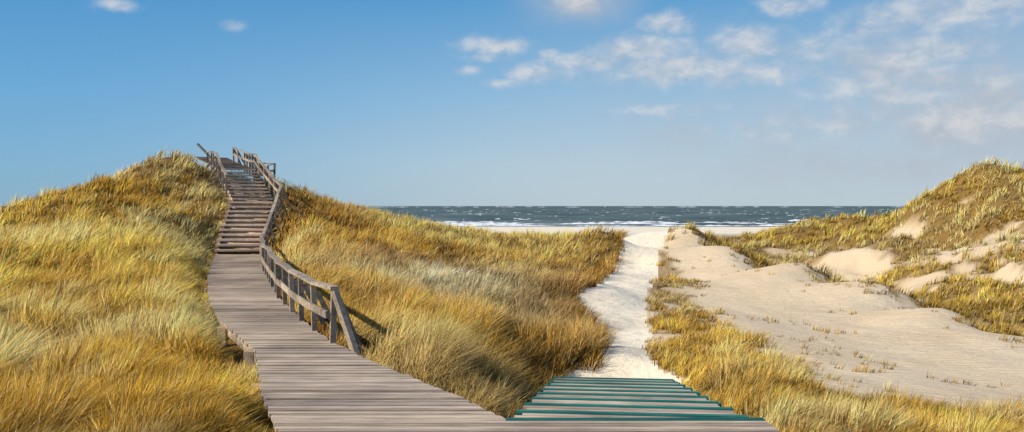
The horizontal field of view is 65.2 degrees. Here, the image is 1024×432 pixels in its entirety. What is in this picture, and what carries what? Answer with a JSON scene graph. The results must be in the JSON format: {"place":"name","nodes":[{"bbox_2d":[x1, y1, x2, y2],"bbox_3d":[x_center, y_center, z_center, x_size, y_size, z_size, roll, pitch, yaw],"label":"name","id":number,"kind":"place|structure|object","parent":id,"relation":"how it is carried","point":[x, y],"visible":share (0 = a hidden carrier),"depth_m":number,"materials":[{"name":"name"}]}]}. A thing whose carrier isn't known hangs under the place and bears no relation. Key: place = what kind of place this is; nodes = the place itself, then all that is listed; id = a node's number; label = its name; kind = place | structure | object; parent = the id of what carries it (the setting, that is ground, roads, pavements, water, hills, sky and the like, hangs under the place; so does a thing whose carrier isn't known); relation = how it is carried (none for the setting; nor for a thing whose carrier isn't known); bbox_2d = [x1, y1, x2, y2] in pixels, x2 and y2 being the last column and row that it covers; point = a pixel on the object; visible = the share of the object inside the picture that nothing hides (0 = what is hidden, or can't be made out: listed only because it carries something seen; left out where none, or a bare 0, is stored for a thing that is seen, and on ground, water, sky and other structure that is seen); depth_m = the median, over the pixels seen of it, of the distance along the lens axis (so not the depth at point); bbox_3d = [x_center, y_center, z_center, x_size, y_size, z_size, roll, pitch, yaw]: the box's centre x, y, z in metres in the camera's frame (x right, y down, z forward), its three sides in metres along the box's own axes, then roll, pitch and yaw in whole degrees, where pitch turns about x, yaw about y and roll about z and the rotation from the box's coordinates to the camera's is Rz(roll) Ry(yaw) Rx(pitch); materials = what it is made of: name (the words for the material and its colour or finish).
{"place":"outdoors","nodes":[
{"label":"outdoors","id":0,"kind":"place"},
{"bbox_2d":[0,206,904,226],"bbox_3d":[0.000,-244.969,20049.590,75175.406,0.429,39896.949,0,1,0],"label":"sea","id":1,"kind":"structure","parent":0,"point":[554,216],"depth_m":940.59,"materials":[{"name":"liquid"}]},
{"bbox_2d":[405,206,898,226],"bbox_3d":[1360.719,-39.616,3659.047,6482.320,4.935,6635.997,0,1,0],"label":"sea foam","id":2,"kind":"object","parent":1,"relation":"on","point":[489,223],"visible":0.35,"depth_m":396.46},
{"bbox_2d":[0,0,1023,205],"label":"sky","id":3,"kind":"structure","parent":0,"point":[374,102],"materials":[{"name":"blue"}]},
{"bbox_2d":[3,157,1023,431],"bbox_3d":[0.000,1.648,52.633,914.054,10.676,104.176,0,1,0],"label":"dune ground","id":4,"kind":"structure","parent":0,"point":[853,263],"depth_m":45.70,"materials":[{"name":"beige sand"}]},
{"bbox_2d":[0,148,298,431],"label":"dune grass","id":5,"kind":"structure","parent":4,"relation":"on","point":[106,336],"depth_m":12.55,"materials":[{"name":"yellow plant"}]},
{"bbox_2d":[194,157,279,253],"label":"staircase","id":6,"kind":"structure","parent":4,"relation":"on","point":[228,164],"depth_m":37.20,"materials":[{"name":"brown wood"}]},
{"bbox_2d":[196,143,227,196],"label":"wooden railing","id":7,"kind":"object","parent":6,"relation":"on","point":[224,175],"visible":0.8,"depth_m":41.20,"materials":[{"name":"brown wood"}]},
{"bbox_2d":[257,163,275,183],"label":"wooden railing","id":8,"kind":"object","parent":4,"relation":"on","point":[273,170],"visible":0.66,"depth_m":44.94,"materials":[{"name":"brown wood"}]},
{"bbox_2d":[231,170,631,418],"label":"dune grass","id":9,"kind":"structure","parent":4,"relation":"on","point":[435,323],"depth_m":21.69,"materials":[{"name":"yellow plant"}]},
{"bbox_2d":[203,254,778,431],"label":"boardwalk","id":10,"kind":"structure","parent":4,"relation":"on","point":[318,382],"depth_m":8.82,"materials":[{"name":"brown wood"}]},
{"bbox_2d":[232,147,364,355],"bbox_3d":[-8.562,-0.909,29.959,2.602,5.996,39.885,0,1,-21],"label":"wooden railing","id":11,"kind":"object","parent":10,"relation":"attached to","point":[275,269],"visible":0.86,"depth_m":15.05,"materials":[{"name":"brown wood"}]},
{"bbox_2d":[506,377,765,420],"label":"plank steps","id":12,"kind":"structure","parent":4,"relation":"on","point":[596,399],"depth_m":10.01,"materials":[{"name":"teal wood"}]},
{"bbox_2d":[641,245,1023,431],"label":"dune grass","id":13,"kind":"structure","parent":4,"relation":"on","point":[779,394],"depth_m":13.02,"materials":[{"name":"yellow plant"}]},
{"bbox_2d":[667,155,1023,335],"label":"dune grass","id":14,"kind":"structure","parent":4,"relation":"on","point":[1015,301],"depth_m":51.39,"materials":[{"name":"yellow plant"}]},
{"bbox_2d":[462,227,783,237],"bbox_3d":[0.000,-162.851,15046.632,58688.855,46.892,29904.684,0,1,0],"label":"beach","id":15,"kind":"structure","parent":0,"point":[730,231],"depth_m":296.41,"materials":[{"name":"beige sand"}]},
{"bbox_2d":[569,231,680,382],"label":"sand path","id":16,"kind":"structure","parent":0,"point":[621,293],"depth_m":27.89,"materials":[{"name":"beige sand"}]},
{"bbox_2d":[664,228,1023,408],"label":"sand slope","id":17,"kind":"structure","parent":0,"point":[916,344],"depth_m":23.76,"materials":[{"name":"beige sand"}]}
]}

